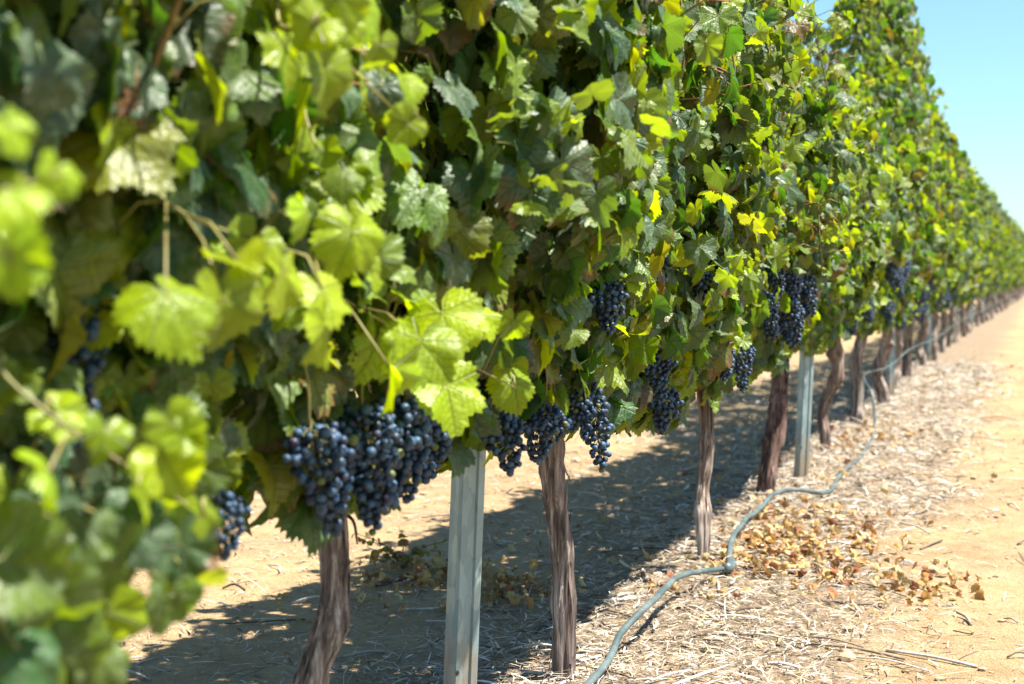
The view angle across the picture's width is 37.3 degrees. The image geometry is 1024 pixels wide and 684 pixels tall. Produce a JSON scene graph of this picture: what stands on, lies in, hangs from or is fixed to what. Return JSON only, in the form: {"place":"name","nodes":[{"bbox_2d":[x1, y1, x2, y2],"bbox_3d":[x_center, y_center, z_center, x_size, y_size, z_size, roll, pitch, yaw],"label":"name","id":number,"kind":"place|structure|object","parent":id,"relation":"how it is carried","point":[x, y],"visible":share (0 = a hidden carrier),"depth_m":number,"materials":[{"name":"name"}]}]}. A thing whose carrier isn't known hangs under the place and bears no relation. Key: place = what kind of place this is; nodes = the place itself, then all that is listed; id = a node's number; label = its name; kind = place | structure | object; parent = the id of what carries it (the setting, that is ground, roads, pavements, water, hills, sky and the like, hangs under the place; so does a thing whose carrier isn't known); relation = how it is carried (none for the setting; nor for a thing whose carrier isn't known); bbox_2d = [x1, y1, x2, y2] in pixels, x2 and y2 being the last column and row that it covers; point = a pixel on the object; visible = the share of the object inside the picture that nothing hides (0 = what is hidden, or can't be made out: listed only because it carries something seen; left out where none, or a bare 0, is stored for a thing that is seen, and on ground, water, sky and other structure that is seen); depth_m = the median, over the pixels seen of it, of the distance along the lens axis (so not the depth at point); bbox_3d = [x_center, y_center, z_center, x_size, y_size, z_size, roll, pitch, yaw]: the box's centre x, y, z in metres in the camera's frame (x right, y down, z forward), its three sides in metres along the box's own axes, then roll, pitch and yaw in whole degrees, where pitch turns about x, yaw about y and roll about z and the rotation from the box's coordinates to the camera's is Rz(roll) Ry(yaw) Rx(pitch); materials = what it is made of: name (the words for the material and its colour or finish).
{"place":"outdoors","nodes":[
{"label":"outdoors","id":0,"kind":"place"},
{"bbox_2d":[118,295,1023,683],"bbox_3d":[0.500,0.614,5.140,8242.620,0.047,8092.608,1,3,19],"label":"ground","id":1,"kind":"structure","parent":0,"point":[996,339],"depth_m":4.33,"materials":[{"name":"soil"}]},
{"bbox_2d":[0,0,251,683],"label":"grapevine","id":2,"kind":"object","parent":1,"relation":"on","point":[83,613],"visible":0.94,"depth_m":1.18,"materials":[{"name":"green plant"}]},
{"bbox_2d":[3,0,724,683],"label":"grapevine","id":3,"kind":"object","parent":1,"relation":"on","point":[317,280],"visible":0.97,"depth_m":1.81,"materials":[{"name":"green plant"}]},
{"bbox_2d":[352,532,447,568],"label":"weed","id":4,"kind":"object","parent":1,"relation":"on","point":[403,542],"visible":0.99,"depth_m":4.33,"materials":[{"name":"plant"}]},
{"bbox_2d":[443,146,485,683],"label":"steel post","id":5,"kind":"object","parent":1,"relation":"on","point":[464,577],"visible":0.27,"depth_m":2.68,"materials":[{"name":"grey metal"}]},
{"bbox_2d":[121,355,1023,683],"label":"straw litter","id":6,"kind":"object","parent":1,"relation":"on","point":[955,369],"visible":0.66,"depth_m":4.82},
{"bbox_2d":[125,398,1023,683],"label":"twigs","id":7,"kind":"object","parent":1,"relation":"on","point":[595,650],"visible":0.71,"depth_m":3.90,"materials":[{"name":"wood"}]},
{"bbox_2d":[137,381,1023,683],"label":"pebbles","id":8,"kind":"object","parent":1,"relation":"on","point":[847,655],"visible":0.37,"depth_m":4.51,"materials":[{"name":"stone"}]},
{"bbox_2d":[356,0,825,680],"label":"grapevine","id":9,"kind":"object","parent":1,"relation":"on","point":[648,368],"visible":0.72,"depth_m":3.08,"materials":[{"name":"green plant"}]},
{"bbox_2d":[275,350,1013,655],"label":"fallen leaves","id":10,"kind":"object","parent":1,"relation":"on","point":[752,539],"visible":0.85,"depth_m":4.31,"materials":[{"name":"brown plant"}]},
{"bbox_2d":[612,0,879,560],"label":"grapevine","id":11,"kind":"object","parent":1,"relation":"on","point":[814,211],"visible":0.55,"depth_m":4.44,"materials":[{"name":"green plant"}]},
{"bbox_2d":[583,290,1023,683],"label":"drip hose","id":12,"kind":"object","parent":1,"relation":"on","point":[729,565],"visible":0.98,"depth_m":4.18,"materials":[{"name":"plastic"}]},
{"bbox_2d":[793,42,829,479],"bbox_3d":[1.214,-0.280,6.159,0.135,1.881,0.053,0,3,0],"label":"steel post","id":13,"kind":"object","parent":1,"relation":"on","point":[803,417],"visible":0.23,"depth_m":6.17,"materials":[{"name":"grey metal"}]},
{"bbox_2d":[755,18,914,495],"bbox_3d":[0.973,-0.302,5.588,0.976,1.914,2.009,1,3,19],"label":"grapevine","id":14,"kind":"object","parent":1,"relation":"on","point":[825,304],"visible":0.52,"depth_m":5.58,"materials":[{"name":"green plant"}]},
{"bbox_2d":[815,94,932,450],"bbox_3d":[1.521,-0.341,7.218,0.828,1.828,1.960,1,3,19],"label":"grapevine","id":15,"kind":"object","parent":1,"relation":"on","point":[895,203],"visible":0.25,"depth_m":7.20,"materials":[{"name":"green plant"}]},
{"bbox_2d":[808,0,946,421],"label":"grapevine","id":16,"kind":"object","parent":1,"relation":"on","point":[898,90],"visible":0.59,"depth_m":8.41,"materials":[{"name":"green plant"}]},
{"bbox_2d":[832,0,947,404],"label":"grapevine","id":17,"kind":"object","parent":1,"relation":"on","point":[887,344],"visible":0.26,"depth_m":9.69,"materials":[{"name":"green plant"}]},
{"bbox_2d":[886,327,894,394],"bbox_3d":[2.617,-0.467,10.451,0.053,1.880,0.035,-1,3,-26],"label":"steel post","id":18,"kind":"object","parent":1,"relation":"on","point":[890,376],"visible":0.12,"depth_m":10.47,"materials":[{"name":"grey metal"}]},
{"bbox_2d":[868,33,971,390],"bbox_3d":[2.790,-1.076,10.862,0.905,2.974,1.816,1,3,19],"label":"grapevine","id":19,"kind":"object","parent":1,"relation":"on","point":[946,246],"visible":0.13,"depth_m":11.03,"materials":[{"name":"green plant"}]},
{"bbox_2d":[926,312,931,362],"bbox_3d":[4.019,-0.637,14.587,0.053,1.880,0.034,-1,3,-26],"label":"steel post","id":20,"kind":"object","parent":1,"relation":"on","point":[929,349],"visible":0.22,"depth_m":14.60,"materials":[{"name":"grey metal"}]},
{"bbox_2d":[901,69,980,377],"bbox_3d":[3.293,-0.905,12.350,0.976,2.500,2.032,1,3,19],"label":"grapevine","id":21,"kind":"object","parent":1,"relation":"on","point":[951,142],"visible":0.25,"depth_m":12.17,"materials":[{"name":"green plant"}]},
{"bbox_2d":[915,101,982,368],"bbox_3d":[3.700,-0.986,13.508,0.900,2.569,1.770,1,3,19],"label":"grapevine","id":22,"kind":"object","parent":1,"relation":"on","point":[923,332],"visible":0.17,"depth_m":13.62,"materials":[{"name":"green plant"}]},
{"bbox_2d":[952,306,956,342],"bbox_3d":[5.446,-0.825,18.639,0.053,1.880,0.034,-1,3,-26],"label":"steel post","id":23,"kind":"object","parent":1,"relation":"on","point":[954,340],"visible":0.15,"depth_m":18.65,"materials":[{"name":"grey metal"}]},
{"bbox_2d":[932,165,986,360],"bbox_3d":[4.230,-0.927,14.987,0.914,2.333,1.841,1,3,19],"label":"grapevine","id":24,"kind":"object","parent":1,"relation":"on","point":[973,247],"visible":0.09,"depth_m":14.91,"materials":[{"name":"green plant"}]},
{"bbox_2d":[940,157,986,352],"bbox_3d":[4.696,-1.064,16.290,0.766,2.482,1.714,1,3,19],"label":"grapevine","id":25,"kind":"object","parent":1,"relation":"on","point":[966,287],"visible":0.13,"depth_m":16.33,"materials":[{"name":"green plant"}]},
{"bbox_2d":[969,302,972,330],"bbox_3d":[6.888,-1.014,22.739,0.053,1.880,0.034,-1,3,-26],"label":"steel post","id":26,"kind":"object","parent":1,"relation":"on","point":[971,319],"visible":0.16,"depth_m":22.75,"materials":[{"name":"grey metal"}]},
{"bbox_2d":[946,156,1001,346],"bbox_3d":[5.189,-1.067,17.652,0.940,2.374,1.716,1,3,19],"label":"grapevine","id":27,"kind":"object","parent":1,"relation":"on","point":[985,246],"visible":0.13,"depth_m":17.81,"materials":[{"name":"green plant"}]},
{"bbox_2d":[960,176,994,336],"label":"grapevine","id":28,"kind":"object","parent":1,"relation":"on","point":[963,322],"visible":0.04,"depth_m":20.41,"materials":[{"name":"green plant"}]},
{"bbox_2d":[957,178,999,341],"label":"grapevine","id":29,"kind":"object","parent":1,"relation":"on","point":[973,291],"visible":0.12,"depth_m":18.42,"materials":[{"name":"green plant"}]},
{"bbox_2d":[965,166,1000,332],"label":"grapevine","id":30,"kind":"object","parent":1,"relation":"on","point":[982,188],"visible":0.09,"depth_m":21.28,"materials":[{"name":"green plant"}]},
{"bbox_2d":[983,294,985,321],"bbox_3d":[8.358,-1.189,26.829,0.053,1.880,0.034,-1,3,-26],"label":"steel post","id":31,"kind":"object","parent":1,"relation":"on","point":[984,300],"visible":0.19,"depth_m":26.84,"materials":[{"name":"grey metal"}]},
{"bbox_2d":[975,187,1006,326],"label":"grapevine","id":32,"kind":"object","parent":1,"relation":"on","point":[979,301],"visible":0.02,"depth_m":24.56,"materials":[{"name":"green plant"}]},
{"bbox_2d":[973,174,1009,321],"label":"grapevine","id":33,"kind":"object","parent":1,"relation":"on","point":[1003,241],"visible":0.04,"depth_m":23.51,"materials":[{"name":"green plant"}]},
{"bbox_2d":[979,184,1005,323],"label":"grapevine","id":34,"kind":"object","parent":1,"relation":"on","point":[1001,270],"visible":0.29,"depth_m":25.86,"materials":[{"name":"green plant"}]},
{"bbox_2d":[986,187,1013,320],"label":"grapevine","id":35,"kind":"object","parent":1,"relation":"on","point":[1008,255],"visible":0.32,"depth_m":26.70,"materials":[{"name":"green plant"}]},
{"bbox_2d":[987,221,1013,318],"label":"grapevine","id":36,"kind":"object","parent":1,"relation":"on","point":[989,309],"visible":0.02,"depth_m":28.52,"materials":[{"name":"green plant"}]},
{"bbox_2d":[995,235,1011,297],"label":"grapevine","id":37,"kind":"object","parent":1,"relation":"on","point":[1010,271],"visible":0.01,"depth_m":31.69,"materials":[{"name":"green plant"}]},
{"bbox_2d":[991,232,1016,316],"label":"grapevine","id":38,"kind":"object","parent":1,"relation":"on","point":[993,295],"visible":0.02,"depth_m":30.13,"materials":[{"name":"green plant"}]},
{"bbox_2d":[995,208,1018,313],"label":"grapevine","id":39,"kind":"object","parent":1,"relation":"on","point":[1013,267],"visible":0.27,"depth_m":32.11,"materials":[{"name":"green plant"}]},
{"bbox_2d":[999,234,1020,311],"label":"grapevine","id":40,"kind":"object","parent":1,"relation":"on","point":[1007,287],"visible":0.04,"depth_m":34.07,"materials":[{"name":"green plant"}]},
{"bbox_2d":[1003,222,1021,308],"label":"grapevine","id":41,"kind":"object","parent":1,"relation":"on","point":[1017,273],"visible":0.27,"depth_m":36.28,"materials":[{"name":"green plant"}]},
{"bbox_2d":[1002,224,1022,310],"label":"grapevine","id":42,"kind":"object","parent":1,"relation":"on","point":[1015,275],"visible":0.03,"depth_m":35.62,"materials":[{"name":"green plant"}]},
{"bbox_2d":[1006,238,1022,307],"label":"grapevine","id":43,"kind":"object","parent":1,"relation":"on","point":[1007,296],"visible":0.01,"depth_m":38.06,"materials":[{"name":"plant"}]},
{"bbox_2d":[1008,216,1023,306],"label":"grapevine","id":44,"kind":"object","parent":1,"relation":"on","point":[1021,266],"visible":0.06,"depth_m":39.17,"materials":[{"name":"green plant"}]},
{"bbox_2d":[1009,240,1023,305],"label":"grapevine","id":45,"kind":"object","parent":1,"relation":"on","point":[1018,282],"visible":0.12,"depth_m":40.35,"materials":[{"name":"green plant"}]},
{"bbox_2d":[1013,226,1022,301],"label":"grapevine","id":46,"kind":"object","parent":1,"relation":"on","point":[1020,282],"visible":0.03,"depth_m":44.97,"materials":[{"name":"green plant"}]},
{"bbox_2d":[1013,221,1023,303],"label":"grapevine","id":47,"kind":"object","parent":1,"relation":"on","point":[1017,225],"visible":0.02,"depth_m":42.93,"materials":[{"name":"green plant"}]},
{"bbox_2d":[1016,228,1023,301],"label":"grapevine","id":48,"kind":"object","parent":1,"relation":"on","point":[1017,289],"visible":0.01,"depth_m":47.68,"materials":[{"name":"plant"}]},
{"bbox_2d":[786,0,1023,232],"label":"sky","id":49,"kind":"structure","parent":0,"point":[976,51],"materials":[{"name":"blue"}]}
]}

